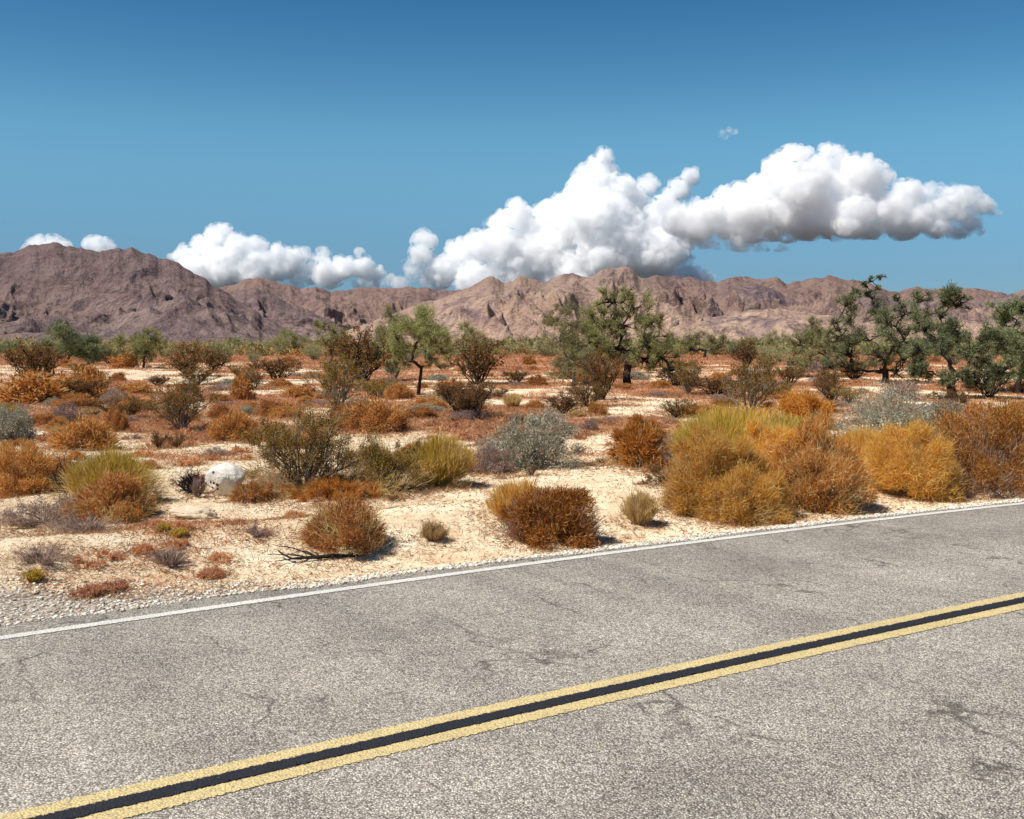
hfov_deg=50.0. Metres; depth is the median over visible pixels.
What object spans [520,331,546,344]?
desert tree
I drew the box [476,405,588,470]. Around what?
grey shrub
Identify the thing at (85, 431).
dry shrub
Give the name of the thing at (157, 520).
dry tuft
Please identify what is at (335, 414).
dry shrub
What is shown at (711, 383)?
creosote bush
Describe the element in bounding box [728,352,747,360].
creosote bush
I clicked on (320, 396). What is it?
dry shrub
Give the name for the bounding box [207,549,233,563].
dry tuft
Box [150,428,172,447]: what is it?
creosote bush
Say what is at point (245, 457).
dry tuft
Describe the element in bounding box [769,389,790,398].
dry shrub
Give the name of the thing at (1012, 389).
dry shrub
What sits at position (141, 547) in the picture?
dry tuft
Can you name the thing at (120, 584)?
dry tuft
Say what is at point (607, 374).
creosote bush
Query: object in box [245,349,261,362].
green shrub
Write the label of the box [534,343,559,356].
green shrub
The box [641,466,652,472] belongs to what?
dry tuft
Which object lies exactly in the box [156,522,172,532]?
broom shrub
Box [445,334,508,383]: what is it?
creosote bush
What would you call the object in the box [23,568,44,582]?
broom shrub
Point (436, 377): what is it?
grey shrub
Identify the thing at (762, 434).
golden shrub
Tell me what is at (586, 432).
dry tuft
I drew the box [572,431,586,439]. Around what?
dry tuft
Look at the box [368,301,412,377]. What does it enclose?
desert tree
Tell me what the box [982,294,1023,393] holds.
desert tree
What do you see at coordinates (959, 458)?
dry shrub
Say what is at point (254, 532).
twiggy plant
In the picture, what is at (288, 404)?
dry shrub
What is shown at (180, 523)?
dry tuft
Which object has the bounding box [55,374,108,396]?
creosote bush
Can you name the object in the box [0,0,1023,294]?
sky
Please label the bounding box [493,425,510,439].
dry shrub
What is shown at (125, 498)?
dry shrub
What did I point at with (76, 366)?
creosote bush
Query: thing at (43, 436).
dry tuft
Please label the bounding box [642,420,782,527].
golden shrub
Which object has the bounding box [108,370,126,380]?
dry shrub
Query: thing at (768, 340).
desert tree
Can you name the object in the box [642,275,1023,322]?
mountain
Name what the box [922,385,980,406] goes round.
creosote bush
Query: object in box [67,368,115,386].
creosote bush
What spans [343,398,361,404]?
grey shrub
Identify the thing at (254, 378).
creosote bush
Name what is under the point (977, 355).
green shrub
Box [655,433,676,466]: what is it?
grey shrub
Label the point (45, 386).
dry shrub
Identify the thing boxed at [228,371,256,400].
dry shrub
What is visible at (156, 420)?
dry tuft
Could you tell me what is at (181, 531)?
broom shrub
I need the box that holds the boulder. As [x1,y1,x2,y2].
[205,463,245,495]
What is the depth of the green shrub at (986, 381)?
33.92 m
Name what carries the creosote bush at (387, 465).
on the ground at (456, 513)
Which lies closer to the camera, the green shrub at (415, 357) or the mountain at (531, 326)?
the green shrub at (415, 357)
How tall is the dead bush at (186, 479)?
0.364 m
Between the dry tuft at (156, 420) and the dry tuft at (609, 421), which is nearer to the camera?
the dry tuft at (609, 421)
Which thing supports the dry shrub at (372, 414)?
on the ground at (456, 513)
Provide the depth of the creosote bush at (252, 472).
13.88 m
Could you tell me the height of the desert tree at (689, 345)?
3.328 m
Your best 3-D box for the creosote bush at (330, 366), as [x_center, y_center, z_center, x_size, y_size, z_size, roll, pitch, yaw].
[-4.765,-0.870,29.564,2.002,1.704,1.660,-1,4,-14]
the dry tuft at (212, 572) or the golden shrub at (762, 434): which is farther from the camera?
the golden shrub at (762, 434)
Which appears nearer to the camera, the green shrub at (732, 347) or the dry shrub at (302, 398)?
the dry shrub at (302, 398)
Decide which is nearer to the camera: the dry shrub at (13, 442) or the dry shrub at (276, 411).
the dry shrub at (13, 442)
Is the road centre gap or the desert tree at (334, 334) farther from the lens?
the desert tree at (334, 334)
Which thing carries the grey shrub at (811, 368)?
on the ground at (456, 513)
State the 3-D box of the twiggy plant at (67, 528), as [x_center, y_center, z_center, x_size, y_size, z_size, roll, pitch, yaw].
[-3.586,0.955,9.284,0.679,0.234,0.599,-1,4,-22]
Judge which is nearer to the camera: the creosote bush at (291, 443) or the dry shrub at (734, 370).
the creosote bush at (291, 443)
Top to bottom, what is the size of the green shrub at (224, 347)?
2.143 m
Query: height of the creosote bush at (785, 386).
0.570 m
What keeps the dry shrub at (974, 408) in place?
on the ground at (456, 513)
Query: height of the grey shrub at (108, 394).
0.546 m
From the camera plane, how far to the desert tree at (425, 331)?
35.24 m
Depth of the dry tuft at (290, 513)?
9.93 m
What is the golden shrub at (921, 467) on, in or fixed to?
on the ground at (456, 513)
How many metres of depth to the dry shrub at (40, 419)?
23.05 m
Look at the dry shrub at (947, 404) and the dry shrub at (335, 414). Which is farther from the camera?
the dry shrub at (947, 404)
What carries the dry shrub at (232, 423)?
on the ground at (456, 513)
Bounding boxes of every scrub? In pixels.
[0,333,1000,356]
[2,344,1000,355]
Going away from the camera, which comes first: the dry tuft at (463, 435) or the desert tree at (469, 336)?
the dry tuft at (463, 435)
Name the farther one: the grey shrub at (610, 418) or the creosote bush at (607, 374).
the creosote bush at (607, 374)
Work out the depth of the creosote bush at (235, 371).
46.24 m
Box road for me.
[0,501,1023,818]
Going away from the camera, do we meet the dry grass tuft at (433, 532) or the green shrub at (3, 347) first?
the dry grass tuft at (433, 532)
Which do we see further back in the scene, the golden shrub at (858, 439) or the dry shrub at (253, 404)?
the dry shrub at (253, 404)
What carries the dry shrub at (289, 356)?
on the ground at (456, 513)
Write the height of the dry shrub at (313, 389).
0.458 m
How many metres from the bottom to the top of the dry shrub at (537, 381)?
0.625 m
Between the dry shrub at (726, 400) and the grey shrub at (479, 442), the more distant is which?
the dry shrub at (726, 400)
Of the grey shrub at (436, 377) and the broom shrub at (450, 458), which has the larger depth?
the grey shrub at (436, 377)
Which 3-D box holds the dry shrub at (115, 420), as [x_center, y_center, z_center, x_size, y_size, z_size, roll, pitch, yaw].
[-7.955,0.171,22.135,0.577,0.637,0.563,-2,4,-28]
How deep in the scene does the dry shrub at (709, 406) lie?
25.37 m
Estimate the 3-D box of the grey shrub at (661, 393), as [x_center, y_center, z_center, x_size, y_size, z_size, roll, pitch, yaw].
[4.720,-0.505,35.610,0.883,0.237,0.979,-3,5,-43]
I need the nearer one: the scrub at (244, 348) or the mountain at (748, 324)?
the scrub at (244, 348)
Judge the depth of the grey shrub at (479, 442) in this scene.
18.74 m
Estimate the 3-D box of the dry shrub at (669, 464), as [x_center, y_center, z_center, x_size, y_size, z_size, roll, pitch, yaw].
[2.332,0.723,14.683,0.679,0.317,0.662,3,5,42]
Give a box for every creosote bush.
[1,334,69,377]
[4,347,27,362]
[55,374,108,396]
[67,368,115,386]
[68,363,85,370]
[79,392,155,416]
[139,373,223,429]
[143,374,170,384]
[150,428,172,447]
[156,338,212,373]
[168,432,186,446]
[173,364,222,384]
[198,346,232,370]
[227,363,258,377]
[227,390,385,502]
[239,369,265,388]
[244,467,262,478]
[245,363,262,369]
[250,355,304,380]
[300,346,369,404]
[325,322,394,380]
[340,428,435,499]
[354,377,401,396]
[430,362,453,369]
[432,379,492,412]
[438,374,503,415]
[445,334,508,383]
[485,387,514,396]
[501,368,532,381]
[524,466,537,475]
[535,390,592,412]
[565,375,611,406]
[577,344,628,399]
[595,457,604,462]
[640,477,653,484]
[646,462,663,473]
[646,469,669,485]
[653,395,703,417]
[654,370,688,385]
[673,358,705,393]
[686,371,741,395]
[712,348,785,411]
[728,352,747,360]
[733,337,758,364]
[758,381,794,394]
[776,364,804,383]
[807,399,842,408]
[811,376,856,399]
[812,366,846,389]
[826,383,869,402]
[837,362,870,379]
[882,376,921,394]
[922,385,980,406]
[948,365,979,375]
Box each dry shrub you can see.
[0,366,84,403]
[0,436,74,498]
[4,438,18,445]
[26,411,53,424]
[43,412,123,450]
[45,415,69,430]
[48,392,100,407]
[56,359,73,364]
[57,467,165,523]
[61,362,77,367]
[65,360,112,397]
[66,450,84,459]
[104,406,129,431]
[107,352,140,368]
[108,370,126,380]
[111,395,160,410]
[114,381,155,393]
[141,459,159,468]
[152,409,185,418]
[163,387,195,399]
[188,412,201,421]
[203,403,233,417]
[205,406,262,441]
[206,393,232,400]
[220,478,280,502]
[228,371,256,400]
[234,400,259,408]
[246,416,257,429]
[250,400,305,415]
[258,398,284,415]
[264,378,295,386]
[269,404,303,417]
[277,469,385,502]
[281,355,294,360]
[281,384,314,397]
[292,489,397,556]
[297,395,314,402]
[302,384,318,392]
[314,393,335,398]
[321,410,349,426]
[327,403,347,411]
[339,393,414,433]
[367,379,386,389]
[382,382,415,399]
[400,443,414,451]
[404,404,441,417]
[405,395,448,406]
[415,382,428,387]
[433,379,466,387]
[465,460,486,472]
[485,481,624,552]
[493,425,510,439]
[499,412,524,424]
[521,355,536,364]
[522,399,546,407]
[524,373,549,385]
[528,365,538,369]
[557,357,579,378]
[572,363,603,380]
[586,400,609,415]
[598,411,679,469]
[610,369,635,378]
[612,383,632,388]
[645,379,672,387]
[663,458,675,470]
[673,401,724,415]
[708,371,728,379]
[709,397,737,406]
[728,366,744,373]
[750,404,778,414]
[754,404,882,516]
[760,400,777,407]
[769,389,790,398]
[773,386,843,429]
[876,395,904,410]
[920,399,964,414]
[925,397,997,452]
[927,357,942,361]
[929,390,1023,499]
[930,432,979,485]
[976,403,1023,491]
[1003,381,1023,392]
[1008,399,1023,405]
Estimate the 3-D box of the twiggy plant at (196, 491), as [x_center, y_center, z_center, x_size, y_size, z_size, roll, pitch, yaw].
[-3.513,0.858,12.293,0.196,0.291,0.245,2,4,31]
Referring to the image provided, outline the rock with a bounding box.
[169,505,217,518]
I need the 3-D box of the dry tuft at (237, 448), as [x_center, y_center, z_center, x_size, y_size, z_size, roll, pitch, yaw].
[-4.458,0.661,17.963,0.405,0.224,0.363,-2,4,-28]
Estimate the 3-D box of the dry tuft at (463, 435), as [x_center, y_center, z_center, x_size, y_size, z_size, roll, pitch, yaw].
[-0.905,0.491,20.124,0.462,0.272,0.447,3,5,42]
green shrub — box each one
[0,337,26,352]
[73,345,92,363]
[95,344,128,363]
[157,348,171,356]
[202,337,234,364]
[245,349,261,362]
[276,345,286,355]
[299,345,328,359]
[301,343,324,357]
[401,346,424,362]
[421,348,439,357]
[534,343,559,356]
[553,340,593,362]
[726,339,741,354]
[752,345,797,363]
[753,344,773,358]
[946,345,965,365]
[953,352,993,364]
[959,359,1018,397]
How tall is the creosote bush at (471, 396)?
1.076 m
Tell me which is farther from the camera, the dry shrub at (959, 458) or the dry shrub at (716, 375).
the dry shrub at (716, 375)
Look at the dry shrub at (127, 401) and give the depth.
29.30 m
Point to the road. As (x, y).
(928, 723)
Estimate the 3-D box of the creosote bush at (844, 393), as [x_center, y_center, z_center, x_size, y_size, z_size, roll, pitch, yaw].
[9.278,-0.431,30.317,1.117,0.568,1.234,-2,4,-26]
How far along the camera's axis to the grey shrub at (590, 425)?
21.81 m
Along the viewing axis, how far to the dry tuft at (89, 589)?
7.71 m
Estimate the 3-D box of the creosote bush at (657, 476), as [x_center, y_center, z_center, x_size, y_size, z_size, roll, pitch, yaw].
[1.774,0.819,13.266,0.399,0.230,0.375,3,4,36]
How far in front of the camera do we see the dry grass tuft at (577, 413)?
25.55 m
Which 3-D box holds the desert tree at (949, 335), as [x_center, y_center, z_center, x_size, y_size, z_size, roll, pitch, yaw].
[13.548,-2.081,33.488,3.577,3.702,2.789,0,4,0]
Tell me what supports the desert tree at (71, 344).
on the ground at (456, 513)
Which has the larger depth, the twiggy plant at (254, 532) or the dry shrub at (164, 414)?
the dry shrub at (164, 414)
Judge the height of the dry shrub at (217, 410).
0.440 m
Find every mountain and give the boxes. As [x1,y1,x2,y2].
[0,242,314,342]
[220,277,465,330]
[230,287,341,338]
[310,266,737,342]
[493,308,664,341]
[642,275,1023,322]
[657,308,1023,341]
[667,284,809,330]
[859,291,1014,322]
[973,292,1023,322]
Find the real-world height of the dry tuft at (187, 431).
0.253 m
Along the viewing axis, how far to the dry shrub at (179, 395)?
32.94 m
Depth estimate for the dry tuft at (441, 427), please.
21.75 m
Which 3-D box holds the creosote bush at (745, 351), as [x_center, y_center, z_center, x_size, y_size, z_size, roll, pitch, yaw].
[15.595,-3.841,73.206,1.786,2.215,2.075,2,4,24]
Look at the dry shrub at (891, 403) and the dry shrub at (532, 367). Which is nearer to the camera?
the dry shrub at (891, 403)
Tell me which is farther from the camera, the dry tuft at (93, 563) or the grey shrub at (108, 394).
the grey shrub at (108, 394)
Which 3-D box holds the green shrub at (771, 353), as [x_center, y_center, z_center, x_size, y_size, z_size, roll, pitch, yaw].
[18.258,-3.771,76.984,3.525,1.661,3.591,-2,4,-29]
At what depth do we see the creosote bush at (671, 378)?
42.86 m
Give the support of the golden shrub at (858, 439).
on the ground at (456, 513)
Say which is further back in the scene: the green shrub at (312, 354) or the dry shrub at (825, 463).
the green shrub at (312, 354)
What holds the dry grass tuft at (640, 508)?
on the ground at (456, 513)
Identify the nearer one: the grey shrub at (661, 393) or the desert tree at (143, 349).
the grey shrub at (661, 393)
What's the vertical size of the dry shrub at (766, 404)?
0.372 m
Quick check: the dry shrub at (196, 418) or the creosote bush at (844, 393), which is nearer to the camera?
the dry shrub at (196, 418)
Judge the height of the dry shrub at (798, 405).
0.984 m
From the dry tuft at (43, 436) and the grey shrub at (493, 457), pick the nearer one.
the grey shrub at (493, 457)
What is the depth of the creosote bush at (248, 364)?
68.47 m
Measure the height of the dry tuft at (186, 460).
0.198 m
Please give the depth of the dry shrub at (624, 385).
39.55 m
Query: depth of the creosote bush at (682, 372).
36.36 m
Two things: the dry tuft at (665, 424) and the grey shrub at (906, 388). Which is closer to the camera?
the dry tuft at (665, 424)
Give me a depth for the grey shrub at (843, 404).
28.12 m
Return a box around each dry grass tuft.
[48,425,62,432]
[81,407,101,414]
[418,519,450,541]
[502,394,522,406]
[567,410,587,416]
[590,417,604,422]
[616,485,662,524]
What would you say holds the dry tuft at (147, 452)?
on the ground at (456, 513)
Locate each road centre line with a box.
[0,591,1023,818]
[72,602,1023,818]
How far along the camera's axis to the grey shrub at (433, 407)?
27.54 m
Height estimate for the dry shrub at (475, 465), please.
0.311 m
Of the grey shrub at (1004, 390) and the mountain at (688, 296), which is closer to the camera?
the grey shrub at (1004, 390)
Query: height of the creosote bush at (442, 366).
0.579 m
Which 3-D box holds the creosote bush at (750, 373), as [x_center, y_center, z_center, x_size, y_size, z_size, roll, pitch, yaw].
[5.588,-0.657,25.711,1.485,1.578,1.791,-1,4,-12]
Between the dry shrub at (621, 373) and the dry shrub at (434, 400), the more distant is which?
the dry shrub at (621, 373)
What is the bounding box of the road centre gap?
[22,597,1023,818]
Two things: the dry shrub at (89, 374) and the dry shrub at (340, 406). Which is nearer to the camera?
the dry shrub at (340, 406)
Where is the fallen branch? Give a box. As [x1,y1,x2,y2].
[268,544,366,563]
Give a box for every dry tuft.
[34,432,49,440]
[69,580,110,599]
[71,547,129,568]
[99,577,131,592]
[124,424,142,432]
[130,540,159,555]
[131,449,155,456]
[148,416,162,423]
[148,516,174,525]
[167,537,189,548]
[168,518,195,529]
[176,456,201,466]
[177,426,193,434]
[183,434,198,441]
[183,438,198,443]
[196,563,226,580]
[204,455,219,460]
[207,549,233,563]
[227,444,249,452]
[229,517,243,525]
[240,454,254,460]
[284,508,305,518]
[420,421,434,426]
[425,419,440,424]
[434,424,446,430]
[444,420,461,427]
[454,430,473,439]
[472,433,487,440]
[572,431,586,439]
[577,429,593,435]
[603,419,616,425]
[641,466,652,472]
[655,420,669,427]
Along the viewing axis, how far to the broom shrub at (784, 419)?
15.70 m
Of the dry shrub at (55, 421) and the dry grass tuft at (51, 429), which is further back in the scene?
the dry shrub at (55, 421)
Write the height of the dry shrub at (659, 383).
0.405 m
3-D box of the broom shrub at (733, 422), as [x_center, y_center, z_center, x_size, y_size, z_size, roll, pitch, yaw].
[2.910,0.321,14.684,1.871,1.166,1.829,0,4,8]
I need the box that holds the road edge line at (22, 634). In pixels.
[0,502,1023,639]
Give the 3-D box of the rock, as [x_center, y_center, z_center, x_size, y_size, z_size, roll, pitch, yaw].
[-3.139,1.021,10.794,0.486,0.141,0.307,3,4,0]
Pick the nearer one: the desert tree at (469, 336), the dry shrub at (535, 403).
the dry shrub at (535, 403)
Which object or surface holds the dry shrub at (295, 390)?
on the ground at (456, 513)
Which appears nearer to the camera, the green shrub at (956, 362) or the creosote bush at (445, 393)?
the creosote bush at (445, 393)
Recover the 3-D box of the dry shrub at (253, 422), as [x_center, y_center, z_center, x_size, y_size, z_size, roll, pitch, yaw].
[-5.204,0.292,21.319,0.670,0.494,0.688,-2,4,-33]
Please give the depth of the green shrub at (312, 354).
98.20 m
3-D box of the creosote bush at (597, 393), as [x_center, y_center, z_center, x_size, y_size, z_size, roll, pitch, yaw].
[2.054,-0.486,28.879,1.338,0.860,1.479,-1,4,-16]
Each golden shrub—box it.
[483,474,546,524]
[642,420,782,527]
[687,455,802,526]
[706,396,786,421]
[733,414,834,507]
[832,421,880,475]
[857,414,979,503]
[981,399,1023,423]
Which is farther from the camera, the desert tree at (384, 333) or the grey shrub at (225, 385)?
the desert tree at (384, 333)
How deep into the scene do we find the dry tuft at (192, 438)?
20.21 m
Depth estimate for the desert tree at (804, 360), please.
53.95 m
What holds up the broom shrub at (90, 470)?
on the ground at (456, 513)
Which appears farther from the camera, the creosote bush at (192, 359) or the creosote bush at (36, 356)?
the creosote bush at (192, 359)
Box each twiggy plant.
[2,540,78,566]
[46,509,123,533]
[148,546,192,566]
[190,475,207,496]
[243,524,271,537]
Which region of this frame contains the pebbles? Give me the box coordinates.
[0,461,1019,619]
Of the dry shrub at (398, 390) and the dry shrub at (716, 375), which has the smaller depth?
the dry shrub at (398, 390)
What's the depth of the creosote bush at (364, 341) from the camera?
46.69 m
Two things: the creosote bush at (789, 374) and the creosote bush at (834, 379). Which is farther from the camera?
the creosote bush at (789, 374)
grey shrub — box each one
[0,403,37,440]
[0,491,102,530]
[1,402,25,406]
[44,396,59,404]
[46,398,89,423]
[99,387,126,402]
[126,414,140,420]
[201,385,223,390]
[203,446,230,454]
[215,383,231,388]
[216,378,232,384]
[239,405,254,414]
[257,470,290,486]
[305,399,330,403]
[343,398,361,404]
[386,374,401,386]
[409,402,444,411]
[416,394,441,399]
[426,374,449,380]
[445,409,490,419]
[470,443,514,474]
[473,439,491,444]
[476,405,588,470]
[508,381,523,385]
[579,419,598,430]
[581,380,590,384]
[602,417,617,421]
[622,372,650,379]
[647,391,668,396]
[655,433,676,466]
[709,393,726,398]
[807,357,831,372]
[834,377,938,436]
[836,400,853,406]
[888,379,921,400]
[920,397,971,432]
[984,386,1009,392]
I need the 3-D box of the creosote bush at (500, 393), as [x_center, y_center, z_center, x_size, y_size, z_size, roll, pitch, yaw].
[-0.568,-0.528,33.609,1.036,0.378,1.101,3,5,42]
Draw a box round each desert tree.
[30,317,107,362]
[112,324,168,367]
[227,337,254,346]
[262,327,310,352]
[312,319,350,360]
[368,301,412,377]
[379,303,457,394]
[442,319,495,368]
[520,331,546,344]
[540,295,599,382]
[563,283,686,383]
[661,328,736,357]
[739,328,791,348]
[775,314,852,376]
[819,274,954,382]
[900,279,1023,396]
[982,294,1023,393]
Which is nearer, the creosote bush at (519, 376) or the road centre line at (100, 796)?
the road centre line at (100, 796)
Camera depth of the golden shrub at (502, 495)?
10.10 m
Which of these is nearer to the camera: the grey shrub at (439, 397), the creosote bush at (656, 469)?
the creosote bush at (656, 469)
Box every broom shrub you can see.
[0,397,30,418]
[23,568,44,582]
[35,436,177,506]
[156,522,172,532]
[169,526,188,536]
[395,427,479,490]
[665,395,776,458]
[762,408,835,441]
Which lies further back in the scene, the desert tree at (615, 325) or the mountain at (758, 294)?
the mountain at (758, 294)
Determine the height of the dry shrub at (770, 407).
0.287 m
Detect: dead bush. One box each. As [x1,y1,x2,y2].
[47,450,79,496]
[167,465,205,494]
[338,343,384,379]
[469,407,494,421]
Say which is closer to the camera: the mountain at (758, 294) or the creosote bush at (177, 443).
the creosote bush at (177, 443)
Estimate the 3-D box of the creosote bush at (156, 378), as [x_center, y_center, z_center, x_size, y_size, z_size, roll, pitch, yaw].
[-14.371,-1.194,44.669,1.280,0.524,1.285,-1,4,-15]
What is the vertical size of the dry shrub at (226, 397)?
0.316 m
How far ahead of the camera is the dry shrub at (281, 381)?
43.70 m
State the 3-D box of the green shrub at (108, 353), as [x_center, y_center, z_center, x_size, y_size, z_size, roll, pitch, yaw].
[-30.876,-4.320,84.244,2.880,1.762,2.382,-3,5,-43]
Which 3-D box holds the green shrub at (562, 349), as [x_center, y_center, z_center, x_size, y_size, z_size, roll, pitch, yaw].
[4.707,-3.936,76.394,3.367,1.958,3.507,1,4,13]
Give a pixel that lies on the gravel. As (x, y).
(706, 535)
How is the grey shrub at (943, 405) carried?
on the ground at (456, 513)
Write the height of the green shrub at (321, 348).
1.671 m
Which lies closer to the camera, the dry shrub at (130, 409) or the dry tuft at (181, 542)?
the dry tuft at (181, 542)
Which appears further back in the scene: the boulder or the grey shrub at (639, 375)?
the grey shrub at (639, 375)
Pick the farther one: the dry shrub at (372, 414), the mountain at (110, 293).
the mountain at (110, 293)
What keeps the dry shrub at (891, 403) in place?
on the ground at (456, 513)
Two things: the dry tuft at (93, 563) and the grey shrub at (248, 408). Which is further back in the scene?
the grey shrub at (248, 408)
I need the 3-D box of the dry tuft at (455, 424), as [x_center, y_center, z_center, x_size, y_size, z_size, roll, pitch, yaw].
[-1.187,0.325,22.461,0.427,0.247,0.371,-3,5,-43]
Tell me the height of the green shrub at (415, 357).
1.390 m
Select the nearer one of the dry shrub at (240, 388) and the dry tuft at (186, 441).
the dry tuft at (186, 441)
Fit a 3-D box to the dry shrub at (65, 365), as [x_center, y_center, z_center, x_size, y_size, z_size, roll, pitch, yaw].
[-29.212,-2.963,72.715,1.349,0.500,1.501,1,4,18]
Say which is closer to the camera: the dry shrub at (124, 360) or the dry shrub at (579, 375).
the dry shrub at (579, 375)
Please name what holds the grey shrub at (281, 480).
on the ground at (456, 513)
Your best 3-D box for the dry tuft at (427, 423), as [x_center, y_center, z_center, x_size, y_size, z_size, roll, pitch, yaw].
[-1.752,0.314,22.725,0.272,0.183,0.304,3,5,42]
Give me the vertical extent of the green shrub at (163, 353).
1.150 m
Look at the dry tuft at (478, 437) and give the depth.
19.70 m
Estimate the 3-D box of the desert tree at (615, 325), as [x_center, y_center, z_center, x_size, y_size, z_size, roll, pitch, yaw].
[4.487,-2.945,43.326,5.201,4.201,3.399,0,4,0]
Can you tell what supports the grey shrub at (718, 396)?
on the ground at (456, 513)
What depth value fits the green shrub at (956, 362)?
79.13 m
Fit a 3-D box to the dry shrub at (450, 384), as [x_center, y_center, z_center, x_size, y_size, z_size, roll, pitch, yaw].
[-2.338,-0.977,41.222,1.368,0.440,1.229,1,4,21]
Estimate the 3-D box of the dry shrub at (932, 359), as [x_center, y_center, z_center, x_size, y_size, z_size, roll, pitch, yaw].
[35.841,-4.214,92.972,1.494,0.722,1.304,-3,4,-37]
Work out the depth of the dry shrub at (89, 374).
33.34 m
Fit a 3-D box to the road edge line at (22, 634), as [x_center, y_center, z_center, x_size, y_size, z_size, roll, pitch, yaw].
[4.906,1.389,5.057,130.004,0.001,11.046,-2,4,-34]
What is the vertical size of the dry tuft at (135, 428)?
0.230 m
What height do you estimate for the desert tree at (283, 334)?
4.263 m
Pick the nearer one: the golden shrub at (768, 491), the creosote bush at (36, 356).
the golden shrub at (768, 491)
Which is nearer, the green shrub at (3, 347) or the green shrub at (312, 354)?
the green shrub at (312, 354)
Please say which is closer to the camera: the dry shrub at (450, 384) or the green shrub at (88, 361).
the dry shrub at (450, 384)
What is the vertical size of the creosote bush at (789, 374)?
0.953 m
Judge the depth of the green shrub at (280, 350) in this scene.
135.18 m
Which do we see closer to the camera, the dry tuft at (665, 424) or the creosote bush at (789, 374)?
the dry tuft at (665, 424)
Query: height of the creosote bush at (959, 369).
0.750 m
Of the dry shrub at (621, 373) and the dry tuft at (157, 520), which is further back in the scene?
the dry shrub at (621, 373)
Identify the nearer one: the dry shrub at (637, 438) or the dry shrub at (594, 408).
the dry shrub at (637, 438)
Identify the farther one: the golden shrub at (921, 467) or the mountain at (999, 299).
the mountain at (999, 299)
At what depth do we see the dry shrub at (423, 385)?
40.88 m
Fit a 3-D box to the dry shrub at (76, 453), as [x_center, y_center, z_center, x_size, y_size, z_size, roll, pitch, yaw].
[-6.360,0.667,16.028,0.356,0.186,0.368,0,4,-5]
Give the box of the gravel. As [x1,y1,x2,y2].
[0,498,1023,625]
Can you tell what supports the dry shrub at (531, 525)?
on the ground at (456, 513)
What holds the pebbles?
on the ground at (456, 513)
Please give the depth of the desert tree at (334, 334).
93.83 m
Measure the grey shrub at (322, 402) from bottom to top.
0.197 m
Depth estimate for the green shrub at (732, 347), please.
126.87 m
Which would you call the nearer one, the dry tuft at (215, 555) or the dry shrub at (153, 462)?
the dry tuft at (215, 555)
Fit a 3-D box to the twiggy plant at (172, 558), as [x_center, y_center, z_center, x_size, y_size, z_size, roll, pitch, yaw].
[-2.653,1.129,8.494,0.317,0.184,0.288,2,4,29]
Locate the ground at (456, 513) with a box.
[0,343,1023,624]
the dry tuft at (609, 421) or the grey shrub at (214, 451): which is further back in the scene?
the dry tuft at (609, 421)
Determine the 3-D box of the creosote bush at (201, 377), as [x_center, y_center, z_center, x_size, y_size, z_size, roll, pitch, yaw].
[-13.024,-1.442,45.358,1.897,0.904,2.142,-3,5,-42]
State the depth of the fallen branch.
8.82 m
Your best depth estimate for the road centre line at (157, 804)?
4.87 m
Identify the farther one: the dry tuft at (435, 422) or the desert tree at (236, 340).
the desert tree at (236, 340)
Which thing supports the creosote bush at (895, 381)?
on the ground at (456, 513)
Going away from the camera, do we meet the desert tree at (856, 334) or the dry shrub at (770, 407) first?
the dry shrub at (770, 407)
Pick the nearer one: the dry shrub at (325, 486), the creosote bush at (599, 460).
the dry shrub at (325, 486)
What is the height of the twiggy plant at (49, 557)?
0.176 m
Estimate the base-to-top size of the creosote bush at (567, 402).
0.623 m
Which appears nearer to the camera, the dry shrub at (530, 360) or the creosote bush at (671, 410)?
the creosote bush at (671, 410)
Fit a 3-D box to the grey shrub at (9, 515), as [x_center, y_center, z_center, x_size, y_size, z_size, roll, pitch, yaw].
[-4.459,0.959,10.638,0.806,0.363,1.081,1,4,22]
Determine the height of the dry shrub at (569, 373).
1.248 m
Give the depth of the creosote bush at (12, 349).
82.67 m
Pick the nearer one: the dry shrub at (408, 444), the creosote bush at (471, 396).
the dry shrub at (408, 444)
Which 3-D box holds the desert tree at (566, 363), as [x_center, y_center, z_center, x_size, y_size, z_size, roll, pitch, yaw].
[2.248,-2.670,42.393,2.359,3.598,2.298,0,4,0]
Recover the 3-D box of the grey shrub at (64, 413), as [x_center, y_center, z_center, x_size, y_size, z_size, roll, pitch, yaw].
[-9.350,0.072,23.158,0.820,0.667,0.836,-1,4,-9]
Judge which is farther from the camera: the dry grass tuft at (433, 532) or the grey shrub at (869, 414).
the grey shrub at (869, 414)
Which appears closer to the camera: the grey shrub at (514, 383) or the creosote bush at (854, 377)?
the grey shrub at (514, 383)
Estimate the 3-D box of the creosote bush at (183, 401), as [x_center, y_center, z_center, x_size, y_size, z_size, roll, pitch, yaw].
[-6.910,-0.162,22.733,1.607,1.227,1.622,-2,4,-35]
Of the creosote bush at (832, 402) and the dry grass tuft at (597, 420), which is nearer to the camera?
the dry grass tuft at (597, 420)

